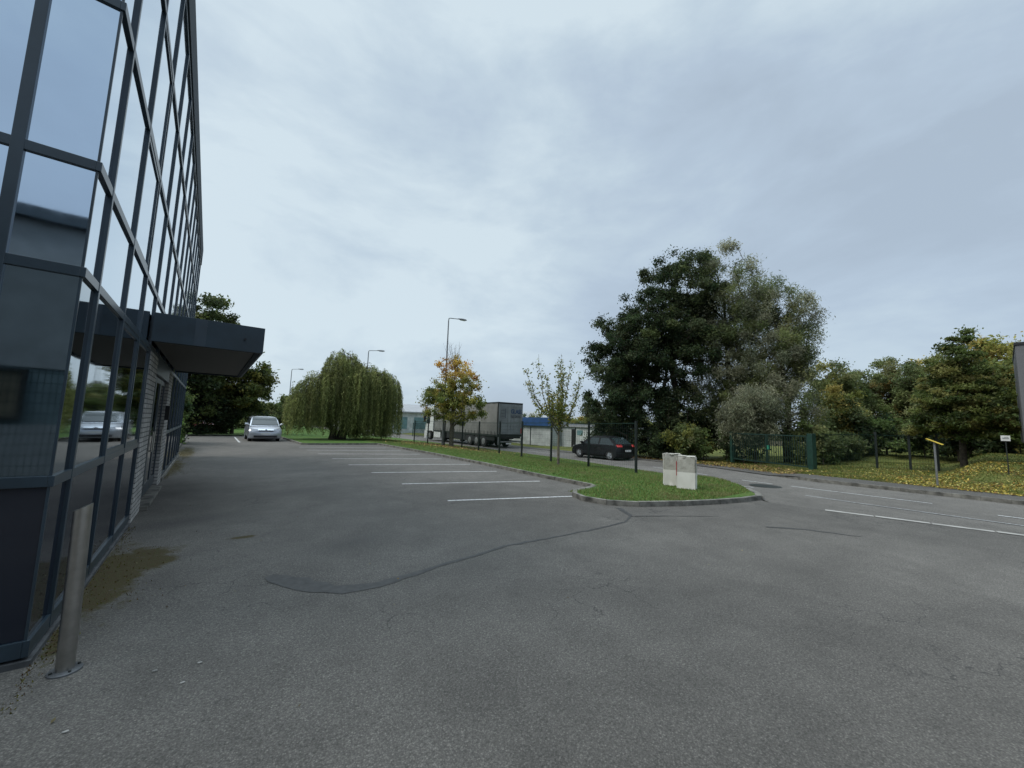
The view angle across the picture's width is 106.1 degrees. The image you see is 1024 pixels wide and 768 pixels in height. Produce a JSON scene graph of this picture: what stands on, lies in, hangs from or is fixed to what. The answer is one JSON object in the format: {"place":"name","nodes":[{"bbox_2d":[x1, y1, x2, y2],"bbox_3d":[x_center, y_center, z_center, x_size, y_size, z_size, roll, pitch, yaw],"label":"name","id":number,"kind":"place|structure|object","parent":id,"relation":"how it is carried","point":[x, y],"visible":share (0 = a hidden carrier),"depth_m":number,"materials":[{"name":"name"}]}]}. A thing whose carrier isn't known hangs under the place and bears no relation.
{"place":"outdoors","nodes":[
{"label":"outdoors","id":0,"kind":"place"},
{"bbox_2d":[0,0,264,672],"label":"office building","id":1,"kind":"structure","parent":0,"point":[109,341],"depth_m":2.85,"materials":[{"name":"black glass"}]},
{"bbox_2d":[0,0,34,133],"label":"window","id":2,"kind":"structure","parent":1,"relation":"in","point":[15,15],"depth_m":2.53,"materials":[{"name":"blue glass"}]},
{"bbox_2d":[0,264,78,477],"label":"window","id":3,"kind":"structure","parent":1,"relation":"in","point":[37,307],"depth_m":2.50,"materials":[{"name":"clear glass"}]},
{"bbox_2d":[27,0,119,160],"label":"window","id":4,"kind":"structure","parent":1,"relation":"in","point":[71,91],"depth_m":2.71,"materials":[{"name":"blue glass"}]},
{"bbox_2d":[53,279,94,474],"bbox_3d":[-3.144,-0.057,2.751,0.030,1.412,0.400,6,-8,-38],"label":"window","id":5,"kind":"structure","parent":1,"relation":"in","point":[75,373],"depth_m":2.75,"materials":[{"name":"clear glass"}]},
{"bbox_2d":[75,297,120,465],"bbox_3d":[-3.621,-0.010,3.356,0.030,1.412,1.127,6,-8,-38],"label":"window","id":6,"kind":"structure","parent":1,"relation":"in","point":[107,326],"depth_m":3.35,"materials":[{"name":"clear glass"}]},
{"bbox_2d":[101,16,130,181],"bbox_3d":[-3.075,-2.175,2.971,0.030,1.272,0.400,6,-8,-38],"label":"window","id":7,"kind":"structure","parent":1,"relation":"in","point":[123,53],"depth_m":2.97,"materials":[{"name":"blue glass"}]},
{"bbox_2d":[106,323,138,454],"bbox_3d":[-4.317,0.060,4.249,0.043,1.412,1.127,6,-8,-38],"label":"window","id":8,"kind":"structure","parent":1,"relation":"in","point":[120,411],"depth_m":4.29,"materials":[{"name":"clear glass"}]},
{"bbox_2d":[125,0,137,31],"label":"window","id":9,"kind":"structure","parent":1,"relation":"in","point":[131,4],"depth_m":3.13,"materials":[{"name":"blue glass"}]},
{"bbox_2d":[115,66,147,233],"bbox_3d":[-3.552,-2.128,3.576,0.030,1.272,1.127,6,-8,-38],"label":"window","id":10,"kind":"structure","parent":1,"relation":"in","point":[135,129],"depth_m":3.58,"materials":[{"name":"blue glass"}]},
{"bbox_2d":[126,339,149,446],"bbox_3d":[-5.018,0.130,5.139,0.043,1.412,1.127,6,-8,-38],"label":"window","id":11,"kind":"structure","parent":1,"relation":"in","point":[143,354],"depth_m":5.21,"materials":[{"name":"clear glass"}]},
{"bbox_2d":[136,136,159,268],"bbox_3d":[-4.248,-2.057,4.469,0.043,1.272,1.127,6,-8,-38],"label":"window","id":12,"kind":"structure","parent":1,"relation":"in","point":[149,196],"depth_m":4.52,"materials":[{"name":"blue glass"}]},
{"bbox_2d":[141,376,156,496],"bbox_3d":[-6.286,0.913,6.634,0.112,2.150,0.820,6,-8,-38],"label":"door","id":13,"kind":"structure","parent":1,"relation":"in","point":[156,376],"depth_m":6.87,"materials":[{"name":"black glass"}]},
{"bbox_2d":[136,0,163,116],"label":"window","id":14,"kind":"structure","parent":1,"relation":"in","point":[152,14],"depth_m":3.79,"materials":[{"name":"blue glass"}]},
{"bbox_2d":[142,377,161,495],"bbox_3d":[-6.808,0.965,7.296,0.112,2.150,0.830,6,-8,-38],"label":"door","id":15,"kind":"structure","parent":1,"relation":"in","point":[158,385],"depth_m":7.30,"materials":[{"name":"black glass"}]},
{"bbox_2d":[148,381,165,488],"bbox_3d":[-7.346,1.018,7.978,0.112,2.150,0.870,6,-8,-38],"label":"door","id":16,"kind":"structure","parent":1,"relation":"in","point":[159,414],"depth_m":8.07,"materials":[{"name":"black glass"}]},
{"bbox_2d":[149,189,165,289],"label":"window","id":17,"kind":"structure","parent":1,"relation":"in","point":[161,215],"depth_m":5.41,"materials":[{"name":"blue glass"}]},
{"bbox_2d":[152,22,172,172],"bbox_3d":[-4.205,-3.380,4.607,0.043,1.372,1.127,6,-8,-38],"label":"window","id":18,"kind":"structure","parent":1,"relation":"in","point":[165,81],"depth_m":4.66,"materials":[{"name":"blue glass"}]},
{"bbox_2d":[158,224,171,306],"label":"window","id":19,"kind":"structure","parent":1,"relation":"in","point":[167,249],"depth_m":6.32,"materials":[{"name":"glass"}]},
{"bbox_2d":[162,98,176,205],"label":"window","id":20,"kind":"structure","parent":1,"relation":"in","point":[172,130],"depth_m":5.55,"materials":[{"name":"glass"}]},
{"bbox_2d":[165,250,175,313],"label":"window","id":21,"kind":"structure","parent":1,"relation":"in","point":[173,262],"depth_m":7.21,"materials":[{"name":"glass"}]},
{"bbox_2d":[167,376,174,429],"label":"window","id":22,"kind":"structure","parent":1,"relation":"in","point":[173,376],"depth_m":9.79,"materials":[{"name":"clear glass"}]},
{"bbox_2d":[170,379,177,428],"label":"window","id":23,"kind":"structure","parent":1,"relation":"in","point":[176,379],"depth_m":10.62,"materials":[{"name":"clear glass"}]},
{"bbox_2d":[169,143,180,232],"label":"window","id":24,"kind":"structure","parent":1,"relation":"in","point":[176,180],"depth_m":6.46,"materials":[{"name":"glass"}]},
{"bbox_2d":[168,0,182,70],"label":"window","id":25,"kind":"structure","parent":1,"relation":"in","point":[175,6],"depth_m":4.88,"materials":[{"name":"glass"}]},
{"bbox_2d":[171,265,179,314],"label":"window","id":26,"kind":"structure","parent":1,"relation":"in","point":[177,281],"depth_m":8.17,"materials":[{"name":"clear glass"}]},
{"bbox_2d":[174,179,183,252],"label":"window","id":27,"kind":"structure","parent":1,"relation":"in","point":[181,200],"depth_m":7.36,"materials":[{"name":"blue glass"}]},
{"bbox_2d":[175,9,187,119],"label":"window","id":28,"kind":"structure","parent":1,"relation":"in","point":[183,52],"depth_m":5.69,"materials":[{"name":"blue glass"}]},
{"bbox_2d":[178,201,187,272],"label":"window","id":29,"kind":"structure","parent":1,"relation":"in","point":[185,218],"depth_m":8.31,"materials":[{"name":"blue glass"}]},
{"bbox_2d":[180,67,189,158],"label":"window","id":30,"kind":"structure","parent":1,"relation":"in","point":[184,118],"depth_m":6.60,"materials":[{"name":"blue glass"}]},
{"bbox_2d":[181,226,188,282],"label":"window","id":31,"kind":"structure","parent":1,"relation":"in","point":[187,235],"depth_m":9.17,"materials":[{"name":"blue glass"}]},
{"bbox_2d":[183,112,191,187],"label":"window","id":32,"kind":"structure","parent":1,"relation":"in","point":[189,138],"depth_m":7.51,"materials":[{"name":"blue glass"}]},
{"bbox_2d":[184,243,190,293],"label":"window","id":33,"kind":"structure","parent":1,"relation":"in","point":[185,284],"depth_m":10.06,"materials":[{"name":"blue glass"}]},
{"bbox_2d":[186,146,193,207],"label":"window","id":34,"kind":"structure","parent":1,"relation":"in","point":[192,155],"depth_m":8.42,"materials":[{"name":"blue glass"}]},
{"bbox_2d":[189,171,194,226],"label":"window","id":35,"kind":"structure","parent":1,"relation":"in","point":[193,187],"depth_m":9.31,"materials":[{"name":"blue glass"}]},
{"bbox_2d":[190,195,195,244],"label":"window","id":36,"kind":"structure","parent":1,"relation":"in","point":[194,211],"depth_m":10.22,"materials":[{"name":"blue glass"}]},
{"bbox_2d":[188,426,754,500],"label":"lawn","id":37,"kind":"structure","parent":0,"point":[312,438],"depth_m":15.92,"materials":[{"name":"green plant"}]},
{"bbox_2d":[185,387,225,434],"bbox_3d":[-23.589,2.010,28.536,4.104,3.778,2.734,6,-8,-38],"label":"bush","id":38,"kind":"object","parent":37,"relation":"on","point":[199,429],"visible":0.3,"depth_m":28.53,"materials":[{"name":"green plant"}]},
{"bbox_2d":[186,292,240,423],"bbox_3d":[-24.037,-1.678,28.861,6.085,11.149,6.612,6,-8,-38],"label":"walnut tree","id":39,"kind":"object","parent":37,"relation":"on","point":[210,383],"visible":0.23,"depth_m":28.95,"materials":[{"name":"green plant"}]},
{"bbox_2d":[204,402,247,433],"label":"bush","id":40,"kind":"object","parent":37,"relation":"on","point":[234,417],"visible":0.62,"depth_m":30.38,"materials":[{"name":"green plant"}]},
{"bbox_2d":[215,352,280,433],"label":"walnut tree","id":41,"kind":"object","parent":37,"relation":"on","point":[251,391],"visible":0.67,"depth_m":31.54,"materials":[{"name":"green plant"}]},
{"bbox_2d":[234,396,274,427],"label":"ash tree","id":42,"kind":"object","parent":37,"relation":"on","point":[243,421],"visible":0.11,"depth_m":45.66,"materials":[{"name":"green plant"}]},
{"bbox_2d":[266,394,302,427],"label":"ash tree","id":43,"kind":"object","parent":37,"relation":"on","point":[278,407],"visible":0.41,"depth_m":50.10,"materials":[{"name":"green plant"}]},
{"bbox_2d":[279,349,404,439],"bbox_3d":[-12.150,0.833,28.582,8.450,6.914,4.521,6,-8,-38],"label":"weeping willow","id":44,"kind":"object","parent":37,"relation":"on","point":[343,394],"visible":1,"depth_m":27.42,"materials":[{"name":"green plant"}]},
{"bbox_2d":[415,343,489,446],"bbox_3d":[-4.396,0.793,30.231,5.522,8.401,6.624,6,-8,-38],"label":"autumn tree","id":45,"kind":"object","parent":37,"relation":"on","point":[446,403],"visible":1,"depth_m":29.61,"materials":[{"name":"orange plant"}]},
{"bbox_2d":[441,318,466,444],"bbox_3d":[-4.660,-0.317,31.151,1.703,10.365,0.320,6,-7,-34],"label":"street lamp","id":46,"kind":"object","parent":37,"relation":"on","point":[461,319],"visible":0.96,"depth_m":30.90,"materials":[{"name":"grey metal"}]},
{"bbox_2d":[413,420,636,472],"bbox_3d":[-1.953,3.424,25.087,0.800,2.297,24.989,6,-7,-34],"label":"fence","id":47,"kind":"object","parent":37,"relation":"on","point":[534,443],"visible":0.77,"depth_m":19.78,"materials":[{"name":"metal"}]},
{"bbox_2d":[523,357,583,464],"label":"young tree","id":48,"kind":"object","parent":37,"relation":"on","point":[558,416],"visible":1,"depth_m":16.39,"materials":[{"name":"green plant"}]},
{"bbox_2d":[372,438,813,473],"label":"fallen leaves","id":49,"kind":"object","parent":37,"relation":"on","point":[646,457],"visible":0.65,"depth_m":20.61,"materials":[{"name":"yellow dry leaves"}]},
{"bbox_2d":[662,453,680,485],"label":"utility cabinet","id":50,"kind":"structure","parent":37,"relation":"on","point":[669,468],"depth_m":10.37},
{"bbox_2d":[676,455,696,489],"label":"utility cabinet","id":51,"kind":"structure","parent":37,"relation":"on","point":[686,472],"depth_m":9.84,"materials":[{"name":"white paint"}]},
{"bbox_2d":[0,436,1023,767],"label":"parking lot","id":52,"kind":"structure","parent":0,"point":[644,638],"depth_m":2.97,"materials":[{"name":"grey asphalt"}]},
{"bbox_2d":[45,503,93,678],"bbox_3d":[-2.736,1.266,2.420,0.156,1.007,0.156,6,-8,-38],"label":"steel bollard","id":53,"kind":"object","parent":52,"relation":"on","point":[66,664],"visible":1,"depth_m":2.39,"materials":[{"name":"metal"}]},
{"bbox_2d":[0,447,201,717],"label":"moss","id":54,"kind":"object","parent":52,"relation":"on","point":[91,594],"visible":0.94,"depth_m":3.47,"materials":[{"name":"green plant"}]},
{"bbox_2d":[244,416,282,440],"bbox_3d":[-16.724,2.949,25.809,2.158,1.590,4.250,6,-8,-38],"label":"silver car","id":55,"kind":"object","parent":52,"relation":"on","point":[262,427],"visible":1,"depth_m":24.61,"materials":[{"name":"paint"}]},
{"bbox_2d":[234,437,571,500],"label":"bay markings","id":56,"kind":"object","parent":52,"relation":"on","point":[457,482],"visible":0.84,"depth_m":10.80,"materials":[{"name":"paint"}]},
{"bbox_2d":[281,436,761,506],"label":"kerb","id":57,"kind":"structure","parent":52,"relation":"on","point":[575,494],"depth_m":8.79,"materials":[{"name":"concrete"}]},
{"bbox_2d":[264,508,861,593],"bbox_3d":[1.190,2.260,5.937,8.331,0.002,2.678,4,-6,-20],"label":"tar seam","id":58,"kind":"object","parent":52,"relation":"on","point":[307,584],"visible":1,"depth_m":3.77,"materials":[{"name":"black asphalt"}]},
{"bbox_2d":[196,0,1023,428],"label":"sky","id":59,"kind":"structure","parent":0,"point":[376,174],"materials":[{"name":"grey"}]},
{"bbox_2d":[307,434,1018,504],"bbox_3d":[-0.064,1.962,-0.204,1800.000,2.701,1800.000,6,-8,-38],"label":"ground","id":60,"kind":"structure","parent":0,"point":[721,468],"depth_m":18.86,"materials":[{"name":"brown soil"}]},
{"bbox_2d":[180,381,198,442],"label":"bush","id":61,"kind":"object","parent":60,"relation":"on","point":[188,403],"visible":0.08,"depth_m":20.12,"materials":[{"name":"green plant"}]},
{"bbox_2d":[392,404,580,432],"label":"warehouse","id":62,"kind":"structure","parent":60,"relation":"on","point":[411,414],"depth_m":76.46,"materials":[{"name":"white metal"}]},
{"bbox_2d":[774,476,1023,504],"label":"kerb","id":63,"kind":"structure","parent":60,"relation":"on","point":[989,499],"depth_m":11.06,"materials":[{"name":"concrete"}]},
{"bbox_2d":[316,426,1023,533],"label":"road","id":64,"kind":"structure","parent":0,"point":[787,493],"depth_m":9.66,"materials":[{"name":"grey asphalt"}]},
{"bbox_2d":[423,402,522,446],"bbox_3d":[-4.651,4.078,39.470,3.080,3.896,16.352,6,-7,-33],"label":"articulated lorry","id":65,"kind":"object","parent":64,"relation":"on","point":[504,413],"visible":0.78,"depth_m":33.51,"materials":[{"name":"metal"}]},
{"bbox_2d":[498,404,510,433],"bbox_3d":[-0.609,2.960,32.460,1.200,2.540,0.092,6,-7,-33],"label":"rear door","id":66,"kind":"structure","parent":65,"relation":"in","point":[503,420],"depth_m":32.47,"materials":[{"name":"grey metal"}]},
{"bbox_2d":[510,404,522,433],"bbox_3d":[0.403,3.063,33.133,1.200,2.540,0.092,6,-7,-33],"label":"rear door","id":67,"kind":"structure","parent":65,"relation":"in","point":[516,407],"depth_m":33.11,"materials":[{"name":"grey metal"}]},
{"bbox_2d":[572,436,633,460],"bbox_3d":[5.662,3.959,24.217,2.098,1.440,4.000,6,-7,-36],"label":"black car","id":68,"kind":"object","parent":64,"relation":"on","point":[614,443],"visible":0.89,"depth_m":23.07,"materials":[{"name":"paint"}]},
{"bbox_2d":[746,486,1023,525],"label":"worn markings","id":69,"kind":"object","parent":64,"relation":"on","point":[913,510],"visible":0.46,"depth_m":8.30,"materials":[{"name":"paint"}]},
{"bbox_2d":[825,509,1023,535],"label":"painted line","id":70,"kind":"object","parent":64,"relation":"on","point":[927,522],"visible":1,"depth_m":7.18,"materials":[{"name":"white road paint"}]},
{"bbox_2d":[393,433,1023,500],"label":"pavement","id":71,"kind":"structure","parent":0,"point":[978,493],"depth_m":12.44,"materials":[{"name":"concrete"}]},
{"bbox_2d":[400,433,1023,494],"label":"verge ground","id":72,"kind":"structure","parent":0,"point":[902,457],"depth_m":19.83,"materials":[{"name":"green plant"}]},
{"bbox_2d":[510,417,594,445],"bbox_3d":[3.987,5.344,43.711,7.250,2.860,8.950,6,-8,-38],"label":"industrial unit","id":73,"kind":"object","parent":72,"relation":"on","point":[540,423],"visible":0.21,"depth_m":39.77,"materials":[{"name":"white metal"}]},
{"bbox_2d":[510,427,603,446],"bbox_3d":[2.783,5.194,37.945,0.314,2.128,14.434,7,-8,-43],"label":"fence","id":74,"kind":"object","parent":72,"relation":"on","point":[553,430],"visible":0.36,"depth_m":37.03,"materials":[{"name":"metal"}]},
{"bbox_2d":[570,416,594,424],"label":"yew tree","id":75,"kind":"object","parent":72,"relation":"on","point":[582,420],"visible":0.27,"depth_m":58.17,"materials":[{"name":"green plant"}]},
{"bbox_2d":[561,425,649,446],"bbox_3d":[9.924,5.290,38.145,7.150,2.200,7.380,6,-8,-38],"label":"white annex","id":76,"kind":"object","parent":72,"relation":"on","point":[566,434],"visible":0.27,"depth_m":37.54,"materials":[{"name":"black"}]},
{"bbox_2d":[577,291,675,456],"bbox_3d":[7.872,-0.618,27.175,6.967,11.516,6.169,0,-6,14],"label":"alder tree","id":77,"kind":"object","parent":72,"relation":"on","point":[622,392],"visible":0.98,"depth_m":26.26,"materials":[{"name":"green plant"}]},
{"bbox_2d":[627,425,677,459],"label":"bush","id":78,"kind":"object","parent":72,"relation":"on","point":[655,447],"visible":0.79,"depth_m":24.46,"materials":[{"name":"green plant"}]},
{"bbox_2d":[624,244,730,433],"bbox_3d":[11.182,-2.196,26.821,6.332,14.725,7.459,6,-8,-38],"label":"alder tree","id":79,"kind":"object","parent":72,"relation":"on","point":[678,346],"visible":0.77,"depth_m":25.67,"materials":[{"name":"green plant"}]},
{"bbox_2d":[657,422,715,460],"bbox_3d":[10.634,3.498,23.241,3.441,2.506,2.937,0,-6,14],"label":"bush","id":80,"kind":"object","parent":72,"relation":"on","point":[696,441],"visible":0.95,"depth_m":23.12,"materials":[{"name":"green plant"}]},
{"bbox_2d":[678,411,721,459],"bbox_3d":[12.680,3.447,25.946,3.905,3.372,4.726,2,-6,2],"label":"bush","id":81,"kind":"object","parent":72,"relation":"on","point":[703,420],"visible":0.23,"depth_m":25.11,"materials":[{"name":"green plant"}]},
{"bbox_2d":[680,236,780,459],"bbox_3d":[14.068,-2.326,25.747,6.524,14.851,7.112,6,-8,-38],"label":"willow tree","id":82,"kind":"object","parent":72,"relation":"on","point":[721,369],"visible":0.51,"depth_m":24.95,"materials":[{"name":"green plant"}]},
{"bbox_2d":[713,417,776,462],"bbox_3d":[13.274,3.187,22.312,3.640,2.923,3.392,6,-8,-38],"label":"bush","id":83,"kind":"object","parent":72,"relation":"on","point":[726,447],"visible":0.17,"depth_m":21.77,"materials":[{"name":"green plant"}]},
{"bbox_2d":[710,379,793,463],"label":"silver willow","id":84,"kind":"object","parent":72,"relation":"on","point":[747,407],"visible":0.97,"depth_m":20.83,"materials":[{"name":"green plant"}]},
{"bbox_2d":[730,432,816,469],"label":"entrance gate","id":85,"kind":"structure","parent":72,"relation":"on","point":[810,452],"depth_m":18.46,"materials":[{"name":"green metal"}]},
{"bbox_2d":[726,270,839,462],"bbox_3d":[15.800,-1.217,23.078,5.512,11.921,5.983,6,-8,-38],"label":"willow tree","id":86,"kind":"object","parent":72,"relation":"on","point":[787,338],"visible":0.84,"depth_m":22.42,"materials":[{"name":"green plant"}]},
{"bbox_2d":[780,418,851,464],"bbox_3d":[16.034,3.118,20.686,3.070,2.585,2.608,-1,-6,22],"label":"bush","id":87,"kind":"object","parent":72,"relation":"on","point":[818,431],"visible":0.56,"depth_m":20.24,"materials":[{"name":"green plant"}]},
{"bbox_2d":[806,357,869,426],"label":"birch tree","id":88,"kind":"object","parent":72,"relation":"on","point":[847,380],"visible":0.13,"depth_m":28.83,"materials":[{"name":"green plant"}]},
{"bbox_2d":[811,383,874,454],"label":"birch tree","id":89,"kind":"object","parent":72,"relation":"on","point":[849,408],"visible":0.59,"depth_m":24.89,"materials":[{"name":"green plant"}]},
{"bbox_2d":[837,429,872,460],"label":"bush","id":90,"kind":"object","parent":72,"relation":"on","point":[857,450],"visible":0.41,"depth_m":22.69,"materials":[{"name":"green plant"}]},
{"bbox_2d":[838,365,901,417],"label":"birch tree","id":91,"kind":"object","parent":72,"relation":"on","point":[873,401],"visible":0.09,"depth_m":30.20,"materials":[{"name":"green plant"}]},
{"bbox_2d":[862,413,906,454],"bbox_3d":[24.492,3.516,26.303,3.406,3.080,3.824,6,-8,-38],"label":"bush","id":92,"kind":"object","parent":72,"relation":"on","point":[898,420],"visible":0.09,"depth_m":25.59,"materials":[{"name":"green plant"}]},
{"bbox_2d":[852,412,921,455],"bbox_3d":[22.948,3.082,23.797,3.266,2.795,3.815,-2,-7,32],"label":"bush","id":93,"kind":"object","parent":72,"relation":"on","point":[884,429],"visible":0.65,"depth_m":23.50,"materials":[{"name":"green plant"}]},
{"bbox_2d":[751,453,1023,495],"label":"fallen leaves","id":94,"kind":"object","parent":72,"relation":"on","point":[971,485],"visible":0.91,"depth_m":13.01,"materials":[{"name":"yellow dry leaves"}]},
{"bbox_2d":[865,355,922,451],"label":"poplar tree","id":95,"kind":"object","parent":72,"relation":"on","point":[891,367],"visible":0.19,"depth_m":31.45,"materials":[{"name":"green plant"}]},
{"bbox_2d":[819,432,970,470],"bbox_3d":[16.987,3.007,17.566,6.882,1.992,1.018,2,-6,-1],"label":"fence","id":96,"kind":"object","parent":72,"relation":"on","point":[909,451],"visible":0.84,"depth_m":17.65,"materials":[{"name":"metal"}]},
{"bbox_2d":[880,361,931,428],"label":"birch tree","id":97,"kind":"object","parent":72,"relation":"on","point":[903,389],"visible":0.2,"depth_m":29.23,"materials":[{"name":"green plant"}]},
{"bbox_2d":[905,350,947,382],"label":"poplar tree","id":98,"kind":"object","parent":72,"relation":"on","point":[937,357],"visible":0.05,"depth_m":32.37,"materials":[{"name":"green plant"}]},
{"bbox_2d":[897,422,956,457],"bbox_3d":[24.727,3.222,22.508,2.878,2.432,3.268,6,-8,-38],"label":"bush","id":99,"kind":"object","parent":72,"relation":"on","point":[924,440],"visible":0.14,"depth_m":22.59,"materials":[{"name":"green plant"}]},
{"bbox_2d":[926,438,943,484],"bbox_3d":[13.236,2.498,12.001,0.220,1.570,0.360,6,-7,-33],"label":"marker post","id":100,"kind":"object","parent":72,"relation":"on","point":[935,459],"visible":0.85,"depth_m":12.00,"materials":[{"name":"grey plastic"}]},
{"bbox_2d":[902,372,981,456],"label":"birch tree","id":101,"kind":"object","parent":72,"relation":"on","point":[922,451],"visible":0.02,"depth_m":25.13,"materials":[{"name":"green plant"}]},
{"bbox_2d":[899,324,1021,467],"bbox_3d":[19.263,0.549,16.657,3.899,6.272,3.749,6,-8,-38],"label":"layered tree","id":102,"kind":"object","parent":72,"relation":"on","point":[964,401],"visible":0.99,"depth_m":16.16,"materials":[{"name":"green plant"}]},
{"bbox_2d":[929,430,1023,460],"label":"bush","id":103,"kind":"object","parent":72,"relation":"on","point":[993,446],"visible":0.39,"depth_m":20.01,"materials":[{"name":"green plant"}]},
{"bbox_2d":[965,333,1023,452],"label":"birch tree","id":104,"kind":"object","parent":72,"relation":"on","point":[991,347],"visible":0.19,"depth_m":20.69,"materials":[{"name":"green plant"}]},
{"bbox_2d":[977,406,1023,452],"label":"bush","id":105,"kind":"object","parent":72,"relation":"on","point":[1015,437],"visible":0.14,"depth_m":18.43,"materials":[{"name":"green plant"}]},
{"bbox_2d":[1000,435,1010,473],"bbox_3d":[16.494,2.362,12.820,0.053,1.280,0.200,7,-8,-40],"label":"sign","id":106,"kind":"object","parent":72,"relation":"on","point":[1005,438],"visible":1,"depth_m":12.83,"materials":[{"name":"white metal"}]},
{"bbox_2d":[1012,342,1023,442],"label":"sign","id":107,"kind":"object","parent":72,"relation":"on","point":[1018,357],"visible":1,"depth_m":13.65,"materials":[{"name":"grey metal"}]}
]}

